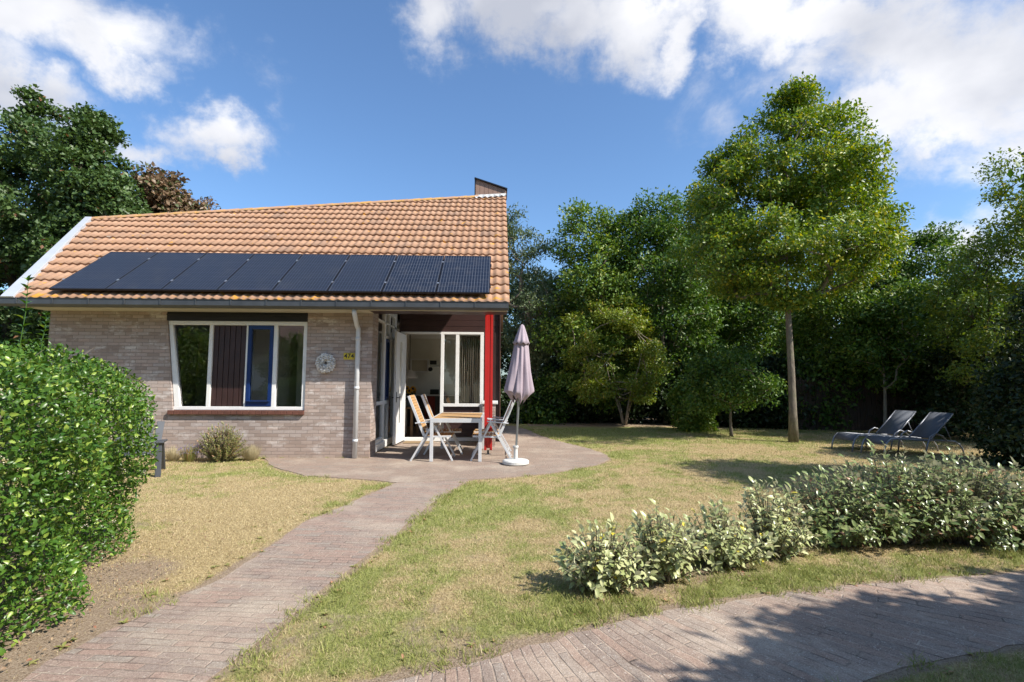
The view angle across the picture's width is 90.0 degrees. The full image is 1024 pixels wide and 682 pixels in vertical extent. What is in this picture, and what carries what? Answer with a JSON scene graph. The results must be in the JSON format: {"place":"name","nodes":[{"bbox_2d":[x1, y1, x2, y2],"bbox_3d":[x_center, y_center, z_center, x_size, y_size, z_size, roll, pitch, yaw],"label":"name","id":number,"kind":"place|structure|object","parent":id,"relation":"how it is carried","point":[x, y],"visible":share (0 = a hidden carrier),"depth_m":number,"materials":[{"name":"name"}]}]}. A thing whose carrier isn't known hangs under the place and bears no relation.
{"place":"outdoors","nodes":[
{"label":"outdoors","id":0,"kind":"place"},
{"bbox_2d":[21,480,467,681],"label":"garden path","id":1,"kind":"structure","parent":0,"point":[192,636],"depth_m":3.18,"materials":[{"name":"grey brick"}]},
{"bbox_2d":[405,386,417,406],"bbox_3d":[-2.641,1.406,13.104,0.467,0.549,0.487,0,-5,-2],"label":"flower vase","id":2,"kind":"object","parent":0,"point":[411,390],"visible":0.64,"depth_m":13.09,"materials":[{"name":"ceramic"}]},
{"bbox_2d":[258,426,608,482],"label":"patio","id":3,"kind":"structure","parent":0,"point":[540,453],"depth_m":8.80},
{"bbox_2d":[403,441,434,442],"bbox_3d":[-2.118,2.303,11.664,0.672,0.014,0.370,0,-5,-2],"label":"doormat","id":4,"kind":"object","parent":3,"relation":"on","point":[416,441],"visible":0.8,"depth_m":11.66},
{"bbox_2d":[407,395,455,460],"bbox_3d":[-1.448,1.558,9.288,0.822,1.146,0.615,0,-5,-2],"label":"folding chair","id":5,"kind":"object","parent":3,"relation":"on","point":[420,418],"visible":0.9,"depth_m":9.07,"materials":[{"name":"metal"}]},
{"bbox_2d":[421,394,462,454],"bbox_3d":[-1.371,1.622,10.081,0.823,1.146,0.615,1,-5,-6],"label":"folding chair","id":6,"kind":"object","parent":3,"relation":"on","point":[429,410],"visible":0.72,"depth_m":9.82,"materials":[{"name":"metal"}]},
{"bbox_2d":[429,412,483,461],"bbox_3d":[-1.006,1.797,9.814,0.902,0.744,1.802,0,-5,-2],"label":"garden table","id":7,"kind":"object","parent":3,"relation":"on","point":[459,417],"visible":0.95,"depth_m":8.95,"materials":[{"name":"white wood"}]},
{"bbox_2d":[482,401,497,446],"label":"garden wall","id":8,"kind":"structure","parent":3,"relation":"on","point":[494,414],"depth_m":11.00,"materials":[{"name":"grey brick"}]},
{"bbox_2d":[472,400,511,453],"bbox_3d":[-0.353,1.624,10.043,0.823,1.146,0.615,0,-5,0],"label":"folding chair","id":9,"kind":"object","parent":3,"relation":"on","point":[483,430],"visible":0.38,"depth_m":9.96,"materials":[{"name":"metal"}]},
{"bbox_2d":[470,400,514,460],"bbox_3d":[-0.332,1.566,9.319,0.822,1.146,0.615,0,-5,-2],"label":"folding chair","id":10,"kind":"object","parent":3,"relation":"on","point":[497,434],"visible":0.83,"depth_m":9.05,"materials":[{"name":"metal"}]},
{"bbox_2d":[502,324,533,465],"bbox_3d":[0.112,0.897,8.763,0.538,2.380,0.450,0,-5,-2],"label":"parasol","id":11,"kind":"object","parent":3,"relation":"on","point":[518,387],"visible":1,"depth_m":8.68,"materials":[{"name":"fabric"}]},
{"bbox_2d":[0,417,1023,681],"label":"lawn","id":12,"kind":"structure","parent":0,"point":[18,669],"depth_m":4.00,"materials":[{"name":"green plant"}]},
{"bbox_2d":[4,101,152,344],"bbox_3d":[-12.837,-2.354,15.444,3.836,9.837,3.247,0,-5,-2],"label":"sycamore tree","id":13,"kind":"object","parent":12,"relation":"on","point":[90,182],"visible":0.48,"depth_m":14.80,"materials":[{"name":"green plant"}]},
{"bbox_2d":[0,275,161,658],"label":"privet hedge","id":14,"kind":"object","parent":12,"relation":"on","point":[63,475],"visible":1,"depth_m":3.01,"materials":[{"name":"green plant"}]},
{"bbox_2d":[103,418,167,476],"bbox_3d":[-5.572,1.578,7.603,0.720,0.831,0.800,3,-5,-29],"label":"garden bench","id":15,"kind":"object","parent":12,"relation":"on","point":[161,464],"visible":0.27,"depth_m":7.80,"materials":[{"name":"plastic"}]},
{"bbox_2d":[129,160,200,212],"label":"maple tree","id":16,"kind":"object","parent":12,"relation":"on","point":[163,193],"visible":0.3,"depth_m":18.57,"materials":[{"name":"brown plant"}]},
{"bbox_2d":[165,446,182,460],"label":"grass tuft","id":17,"kind":"object","parent":12,"relation":"on","point":[172,454],"visible":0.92,"depth_m":8.85,"materials":[{"name":"plant"}]},
{"bbox_2d":[174,443,206,461],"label":"lavender","id":18,"kind":"object","parent":12,"relation":"on","point":[190,453],"visible":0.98,"depth_m":8.77,"materials":[{"name":"green plant"}]},
{"bbox_2d":[194,195,220,210],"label":"maple tree","id":19,"kind":"object","parent":12,"relation":"on","point":[205,205],"visible":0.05,"depth_m":19.53,"materials":[{"name":"green plant"}]},
{"bbox_2d":[194,422,249,461],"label":"hebe shrub","id":20,"kind":"object","parent":12,"relation":"on","point":[218,447],"visible":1,"depth_m":8.81,"materials":[{"name":"green plant"}]},
{"bbox_2d":[240,444,262,460],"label":"grass tuft","id":21,"kind":"object","parent":12,"relation":"on","point":[252,454],"visible":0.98,"depth_m":8.93,"materials":[{"name":"plant"}]},
{"bbox_2d":[0,177,509,457],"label":"holiday house","id":22,"kind":"structure","parent":12,"relation":"on","point":[202,362],"depth_m":9.63,"materials":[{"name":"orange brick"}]},
{"bbox_2d":[49,252,158,290],"bbox_3d":[-7.555,-1.314,9.583,0.975,0.093,1.660,0,32,-2],"label":"solar panel","id":23,"kind":"object","parent":22,"relation":"attached to","point":[104,272],"visible":0.95,"depth_m":9.46,"materials":[{"name":"black glass"}]},
{"bbox_2d":[105,252,206,290],"bbox_3d":[-6.602,-1.307,9.610,0.975,0.093,1.660,0,32,-2],"label":"solar panel","id":24,"kind":"object","parent":22,"relation":"attached to","point":[159,271],"visible":0.95,"depth_m":9.48,"materials":[{"name":"glass"}]},
{"bbox_2d":[161,253,254,291],"bbox_3d":[-5.649,-1.300,9.636,0.975,0.093,1.660,0,32,-2],"label":"solar panel","id":25,"kind":"object","parent":22,"relation":"attached to","point":[210,272],"visible":0.95,"depth_m":9.51,"materials":[{"name":"glass"}]},
{"bbox_2d":[167,321,307,414],"bbox_3d":[-5.073,0.486,9.421,2.550,1.713,0.160,0,-5,-2],"label":"window","id":26,"kind":"structure","parent":22,"relation":"in","point":[230,354],"depth_m":9.45,"materials":[{"name":"white paint"}]},
{"bbox_2d":[217,253,302,291],"bbox_3d":[-4.697,-1.294,9.663,0.975,0.093,1.660,0,32,-2],"label":"solar panel","id":27,"kind":"object","parent":22,"relation":"attached to","point":[260,272],"visible":0.95,"depth_m":9.53,"materials":[{"name":"glass"}]},
{"bbox_2d":[272,254,349,292],"bbox_3d":[-3.744,-1.287,9.689,0.975,0.093,1.660,0,32,-2],"label":"solar panel","id":28,"kind":"object","parent":22,"relation":"attached to","point":[312,273],"visible":0.95,"depth_m":9.57,"materials":[{"name":"glass"}]},
{"bbox_2d":[315,353,335,372],"bbox_3d":[-3.424,0.406,9.415,0.377,0.376,0.177,0,-5,-2],"label":"wreath","id":29,"kind":"object","parent":22,"relation":"attached to","point":[328,358],"visible":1,"depth_m":9.37,"materials":[{"name":"white plant"}]},
{"bbox_2d":[344,353,354,359],"bbox_3d":[-3.011,0.281,9.469,0.203,0.123,0.015,0,-5,-2],"label":"house number sign","id":30,"kind":"object","parent":22,"relation":"attached to","point":[349,356],"visible":1,"depth_m":9.46,"materials":[{"name":"yellow plastic"}]},
{"bbox_2d":[327,254,396,292],"bbox_3d":[-2.791,-1.280,9.716,0.975,0.093,1.660,0,32,-2],"label":"solar panel","id":31,"kind":"object","parent":22,"relation":"attached to","point":[363,273],"visible":0.95,"depth_m":9.59,"materials":[{"name":"glass"}]},
{"bbox_2d":[375,314,396,451],"bbox_3d":[-2.720,0.552,10.968,0.100,3.380,2.080,0,-5,-2],"label":"window","id":32,"kind":"structure","parent":22,"relation":"in","point":[386,334],"depth_m":10.92,"materials":[{"name":"white paint"}]},
{"bbox_2d":[392,331,405,444],"bbox_3d":[-2.532,1.039,11.487,0.161,2.435,0.941,0,-5,-2],"label":"door","id":33,"kind":"structure","parent":22,"relation":"in","point":[400,339],"depth_m":11.36,"materials":[{"name":"white paint"}]},
{"bbox_2d":[406,334,416,378],"bbox_3d":[-2.656,0.338,13.346,0.400,1.273,0.400,0,-5,-2],"label":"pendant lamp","id":34,"kind":"object","parent":22,"relation":"hanging from","point":[411,374],"visible":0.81,"depth_m":13.19,"materials":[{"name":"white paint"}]},
{"bbox_2d":[405,406,419,435],"bbox_3d":[-2.894,2.038,13.153,0.880,0.705,1.000,0,-5,-2],"label":"dining table","id":35,"kind":"object","parent":22,"relation":"on","point":[411,423],"visible":0.27,"depth_m":12.70,"materials":[{"name":"brown wood"}]},
{"bbox_2d":[382,255,443,293],"bbox_3d":[-1.839,-1.273,9.742,0.975,0.093,1.660,0,32,-2],"label":"solar panel","id":36,"kind":"object","parent":22,"relation":"attached to","point":[414,274],"visible":0.95,"depth_m":9.62,"materials":[{"name":"glass"}]},
{"bbox_2d":[410,359,430,372],"bbox_3d":[-2.888,0.780,16.119,0.584,0.435,0.390,0,-5,-2],"label":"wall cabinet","id":37,"kind":"object","parent":22,"relation":"attached to","point":[419,365],"depth_m":15.96,"materials":[{"name":"beige paint"}]},
{"bbox_2d":[424,396,436,431],"bbox_3d":[-2.229,1.989,14.034,0.284,0.950,0.510,0,-5,-2],"label":"dining chair","id":38,"kind":"object","parent":22,"relation":"on","point":[431,400],"visible":0.63,"depth_m":13.80,"materials":[{"name":"red fabric"}]},
{"bbox_2d":[401,332,483,441],"bbox_3d":[-1.649,1.070,12.046,1.952,2.570,0.130,0,-5,-2],"label":"window","id":39,"kind":"structure","parent":22,"relation":"in","point":[442,404],"depth_m":12.04,"materials":[{"name":"white paint"}]},
{"bbox_2d":[407,394,479,425],"bbox_3d":[-2.358,2.134,15.885,3.200,0.954,0.630,0,-5,-2],"label":"sofa","id":40,"kind":"object","parent":22,"relation":"on","point":[449,398],"visible":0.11,"depth_m":15.63,"materials":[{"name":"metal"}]},
{"bbox_2d":[430,389,439,393],"bbox_3d":[-2.393,1.575,15.864,0.273,0.159,0.200,0,-5,-2],"label":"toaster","id":41,"kind":"object","parent":40,"relation":"on","point":[434,391],"visible":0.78,"depth_m":15.77,"materials":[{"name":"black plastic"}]},
{"bbox_2d":[436,256,491,293],"bbox_3d":[-0.886,-1.267,9.769,0.975,0.093,1.660,0,32,-2],"label":"solar panel","id":42,"kind":"object","parent":22,"relation":"attached to","point":[465,275],"visible":1,"depth_m":9.64,"materials":[{"name":"glass"}]},
{"bbox_2d":[460,336,479,403],"bbox_3d":[-1.001,1.066,12.233,0.454,2.375,0.094,0,-5,-2],"label":"curtain","id":43,"kind":"object","parent":22,"relation":"hanging from","point":[470,370],"visible":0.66,"depth_m":12.26,"materials":[{"name":"fabric"}]},
{"bbox_2d":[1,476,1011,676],"bbox_3d":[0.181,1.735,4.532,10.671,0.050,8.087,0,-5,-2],"label":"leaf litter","id":44,"kind":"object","parent":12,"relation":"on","point":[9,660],"visible":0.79,"depth_m":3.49,"materials":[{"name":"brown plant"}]},
{"bbox_2d":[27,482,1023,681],"bbox_3d":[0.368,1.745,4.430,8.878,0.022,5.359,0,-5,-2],"label":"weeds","id":45,"kind":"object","parent":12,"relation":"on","point":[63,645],"visible":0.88,"depth_m":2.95,"materials":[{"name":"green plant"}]},
{"bbox_2d":[500,373,564,423],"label":"undergrowth bush","id":46,"kind":"object","parent":12,"relation":"on","point":[502,384],"visible":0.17,"depth_m":17.37,"materials":[{"name":"green plant"}]},
{"bbox_2d":[501,202,570,418],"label":"willow tree","id":47,"kind":"object","parent":12,"relation":"on","point":[524,296],"visible":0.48,"depth_m":18.83,"materials":[{"name":"green plant"}]},
{"bbox_2d":[500,374,585,424],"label":"undergrowth bush","id":48,"kind":"object","parent":12,"relation":"on","point":[538,411],"visible":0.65,"depth_m":17.28,"materials":[{"name":"green plant"}]},
{"bbox_2d":[532,370,617,422],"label":"undergrowth bush","id":49,"kind":"object","parent":12,"relation":"on","point":[586,417],"visible":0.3,"depth_m":17.45,"materials":[{"name":"green plant"}]},
{"bbox_2d":[526,197,654,422],"bbox_3d":[2.832,-1.117,18.180,4.772,7.953,4.188,0,-5,-2],"label":"alder tree","id":50,"kind":"object","parent":12,"relation":"on","point":[599,245],"visible":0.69,"depth_m":17.65,"materials":[{"name":"green plant"}]},
{"bbox_2d":[550,512,656,599],"bbox_3d":[0.595,1.425,3.449,0.698,0.526,0.577,0,-5,-2],"label":"silver shrub","id":51,"kind":"object","parent":12,"relation":"on","point":[602,575],"visible":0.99,"depth_m":3.37,"materials":[{"name":"grey plant"}]},
{"bbox_2d":[571,373,644,422],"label":"undergrowth bush","id":52,"kind":"object","parent":12,"relation":"on","point":[608,415],"visible":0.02,"depth_m":17.75,"materials":[{"name":"green plant"}]},
{"bbox_2d":[550,295,678,424],"bbox_3d":[3.265,0.649,17.164,3.994,4.296,3.925,0,-5,-2],"label":"maple tree","id":53,"kind":"object","parent":12,"relation":"on","point":[630,320],"visible":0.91,"depth_m":16.37,"materials":[{"name":"green plant"}]},
{"bbox_2d":[606,372,672,423],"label":"undergrowth bush","id":54,"kind":"object","parent":12,"relation":"on","point":[641,410],"visible":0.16,"depth_m":17.28,"materials":[{"name":"green plant"}]},
{"bbox_2d":[614,498,714,583],"bbox_3d":[1.076,1.426,3.676,0.719,0.564,0.615,0,-5,-2],"label":"silver shrub","id":55,"kind":"object","parent":12,"relation":"on","point":[664,555],"visible":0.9,"depth_m":3.59,"materials":[{"name":"grey plant"}]},
{"bbox_2d":[606,185,728,423],"bbox_3d":[5.435,-1.283,17.864,4.225,8.260,3.852,0,-5,-2],"label":"alder tree","id":56,"kind":"object","parent":12,"relation":"on","point":[660,230],"visible":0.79,"depth_m":17.30,"materials":[{"name":"green plant"}]},
{"bbox_2d":[635,355,712,422],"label":"undergrowth bush","id":57,"kind":"object","parent":12,"relation":"on","point":[662,400],"visible":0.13,"depth_m":17.19,"materials":[{"name":"green plant"}]},
{"bbox_2d":[663,379,719,432],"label":"viburnum bush","id":58,"kind":"object","parent":12,"relation":"on","point":[685,420],"visible":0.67,"depth_m":14.74,"materials":[{"name":"green plant"}]},
{"bbox_2d":[657,359,743,426],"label":"undergrowth bush","id":59,"kind":"object","parent":12,"relation":"on","point":[721,416],"visible":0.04,"depth_m":16.51,"materials":[{"name":"green plant"}]},
{"bbox_2d":[661,186,791,359],"bbox_3d":[8.136,-1.541,19.817,5.222,9.115,4.528,0,-5,-2],"label":"alder tree","id":60,"kind":"object","parent":12,"relation":"on","point":[736,315],"visible":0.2,"depth_m":19.15,"materials":[{"name":"green plant"}]},
{"bbox_2d":[675,493,778,572],"bbox_3d":[1.607,1.465,3.956,0.734,0.546,0.626,0,-5,-2],"label":"silver shrub","id":61,"kind":"object","parent":12,"relation":"on","point":[718,539],"visible":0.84,"depth_m":3.84,"materials":[{"name":"grey plant"}]},
{"bbox_2d":[678,343,787,436],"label":"cherry tree","id":62,"kind":"object","parent":12,"relation":"on","point":[718,383],"visible":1,"depth_m":13.21,"materials":[{"name":"green plant"}]},
{"bbox_2d":[712,346,785,429],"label":"undergrowth bush","id":63,"kind":"object","parent":12,"relation":"on","point":[736,421],"visible":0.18,"depth_m":15.98,"materials":[{"name":"green plant"}]},
{"bbox_2d":[716,476,824,560],"bbox_3d":[2.099,1.443,4.230,0.800,0.647,0.700,0,-5,-2],"label":"silver shrub","id":64,"kind":"object","parent":12,"relation":"on","point":[771,521],"visible":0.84,"depth_m":4.12,"materials":[{"name":"grey plant"}]},
{"bbox_2d":[727,349,840,429],"bbox_3d":[8.689,1.530,16.659,3.538,2.738,3.229,-2,-5,29],"label":"undergrowth bush","id":65,"kind":"object","parent":12,"relation":"on","point":[778,413],"visible":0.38,"depth_m":15.69,"materials":[{"name":"green plant"}]},
{"bbox_2d":[660,71,915,442],"bbox_3d":[6.825,-1.978,12.564,5.726,8.816,5.263,3,-5,-27],"label":"oak tree","id":66,"kind":"object","parent":12,"relation":"on","point":[830,185],"visible":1,"depth_m":11.87,"materials":[{"name":"green plant"}]},
{"bbox_2d":[764,348,870,430],"bbox_3d":[9.679,1.538,16.362,3.687,2.689,3.217,0,-5,-2],"label":"undergrowth bush","id":67,"kind":"object","parent":12,"relation":"on","point":[829,407],"visible":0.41,"depth_m":15.33,"materials":[{"name":"green plant"}]},
{"bbox_2d":[770,458,905,548],"bbox_3d":[2.847,1.415,4.507,1.191,0.755,0.902,0,-5,-2],"label":"silver shrub","id":68,"kind":"object","parent":12,"relation":"on","point":[832,530],"visible":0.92,"depth_m":4.34,"materials":[{"name":"grey plant"}]},
{"bbox_2d":[773,238,939,426],"bbox_3d":[10.803,-0.273,16.236,4.495,6.040,4.986,-4,-6,40],"label":"hazel tree","id":69,"kind":"object","parent":12,"relation":"on","point":[803,341],"visible":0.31,"depth_m":15.40,"materials":[{"name":"green plant"}]},
{"bbox_2d":[815,350,913,429],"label":"undergrowth bush","id":70,"kind":"object","parent":12,"relation":"on","point":[901,395],"visible":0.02,"depth_m":15.24,"materials":[{"name":"green plant"}]},
{"bbox_2d":[831,410,925,451],"bbox_3d":[7.817,1.906,10.947,1.877,0.823,0.630,1,-5,-12],"label":"sun lounger","id":71,"kind":"object","parent":12,"relation":"on","point":[895,423],"visible":0.81,"depth_m":10.98,"materials":[{"name":"fabric"}]},
{"bbox_2d":[787,373,977,431],"bbox_3d":[11.337,1.828,15.269,5.855,1.700,0.132,0,-5,6],"label":"fence","id":72,"kind":"object","parent":12,"relation":"on","point":[863,411],"visible":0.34,"depth_m":15.32,"materials":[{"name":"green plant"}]},
{"bbox_2d":[833,284,937,423],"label":"birch tree","id":73,"kind":"object","parent":12,"relation":"on","point":[892,350],"visible":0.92,"depth_m":14.19,"materials":[{"name":"green plant"}]},
{"bbox_2d":[804,438,994,544],"bbox_3d":[3.454,1.345,4.604,1.522,0.898,1.110,0,-5,-2],"label":"silver shrub","id":74,"kind":"object","parent":12,"relation":"on","point":[915,534],"visible":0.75,"depth_m":4.38,"materials":[{"name":"grey plant"}]},
{"bbox_2d":[860,412,964,454],"bbox_3d":[7.997,1.852,10.261,1.877,0.823,0.630,1,-5,-10],"label":"sun lounger","id":75,"kind":"object","parent":12,"relation":"on","point":[929,426],"visible":0.97,"depth_m":10.27,"materials":[{"name":"fabric"}]},
{"bbox_2d":[876,359,966,426],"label":"undergrowth bush","id":76,"kind":"object","parent":12,"relation":"on","point":[908,405],"visible":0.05,"depth_m":15.07,"materials":[{"name":"green plant"}]},
{"bbox_2d":[858,220,1007,382],"bbox_3d":[12.544,-0.469,15.456,4.027,6.322,3.651,5,-6,-43],"label":"hawthorn tree","id":77,"kind":"object","parent":12,"relation":"on","point":[938,239],"visible":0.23,"depth_m":15.10,"materials":[{"name":"green plant"}]},
{"bbox_2d":[908,360,981,431],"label":"undergrowth bush","id":78,"kind":"object","parent":12,"relation":"on","point":[915,394],"visible":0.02,"depth_m":14.88,"materials":[{"name":"green plant"}]},
{"bbox_2d":[877,446,1023,552],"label":"silver shrub","id":79,"kind":"object","parent":12,"relation":"on","point":[988,536],"visible":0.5,"depth_m":4.39,"materials":[{"name":"grey plant"}]},
{"bbox_2d":[900,316,1023,442],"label":"undergrowth bush","id":80,"kind":"object","parent":12,"relation":"on","point":[947,404],"visible":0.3,"depth_m":13.14,"materials":[{"name":"green plant"}]},
{"bbox_2d":[914,146,1023,386],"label":"elm tree","id":81,"kind":"object","parent":12,"relation":"on","point":[975,315],"visible":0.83,"depth_m":12.20,"materials":[{"name":"green plant"}]},
{"bbox_2d":[956,284,1023,467],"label":"laurel bush","id":82,"kind":"object","parent":12,"relation":"on","point":[1003,392],"visible":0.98,"depth_m":9.13,"materials":[{"name":"green plant"}]},
{"bbox_2d":[968,456,1023,542],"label":"silver shrub","id":83,"kind":"object","parent":12,"relation":"on","point":[1017,504],"visible":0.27,"depth_m":4.54,"materials":[{"name":"grey plant"}]},
{"bbox_2d":[1006,152,1023,213],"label":"shade tree","id":84,"kind":"object","parent":12,"relation":"on","point":[1010,173],"visible":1,"depth_m":7.30,"materials":[{"name":"green plant"}]},
{"bbox_2d":[0,0,1023,378],"label":"sky","id":85,"kind":"structure","parent":0,"point":[256,103],"materials":[{"name":"blue"}]},
{"bbox_2d":[389,573,1023,681],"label":"road","id":86,"kind":"structure","parent":0,"point":[859,633],"depth_m":2.79,"materials":[{"name":"grey brick"}]},
{"label":"ground","id":87,"kind":"structure","parent":0,"visible":0},
{"bbox_2d":[0,187,49,404],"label":"background tree","id":88,"kind":"object","parent":87,"relation":"on","point":[4,290],"visible":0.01,"depth_m":20.97,"materials":[{"name":"green plant"}]},
{"bbox_2d":[0,84,69,419],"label":"sycamore tree","id":89,"kind":"object","parent":87,"relation":"on","point":[28,127],"visible":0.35,"depth_m":15.65,"materials":[{"name":"green plant"}]},
{"bbox_2d":[501,263,575,377],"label":"background tree","id":90,"kind":"object","parent":87,"relation":"on","point":[507,358],"visible":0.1,"depth_m":23.31,"materials":[{"name":"green plant"}]},
{"bbox_2d":[545,258,659,371],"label":"background tree","id":91,"kind":"object","parent":87,"relation":"on","point":[591,304],"visible":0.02,"depth_m":23.05,"materials":[{"name":"green plant"}]},
{"bbox_2d":[618,263,729,366],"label":"background tree","id":92,"kind":"object","parent":87,"relation":"on","point":[666,340],"visible":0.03,"depth_m":22.56,"materials":[{"name":"green plant"}]},
{"bbox_2d":[687,278,825,368],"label":"background tree","id":93,"kind":"object","parent":87,"relation":"on","point":[771,350],"visible":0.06,"depth_m":21.88,"materials":[{"name":"green plant"}]},
{"bbox_2d":[769,275,852,355],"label":"background tree","id":94,"kind":"object","parent":87,"relation":"on","point":[818,324],"depth_m":21.74,"materials":[{"name":"green plant"}]},
{"bbox_2d":[924,269,1021,322],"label":"background tree","id":95,"kind":"object","parent":87,"relation":"on","point":[1001,291],"depth_m":18.74,"materials":[{"name":"green plant"}]}
]}

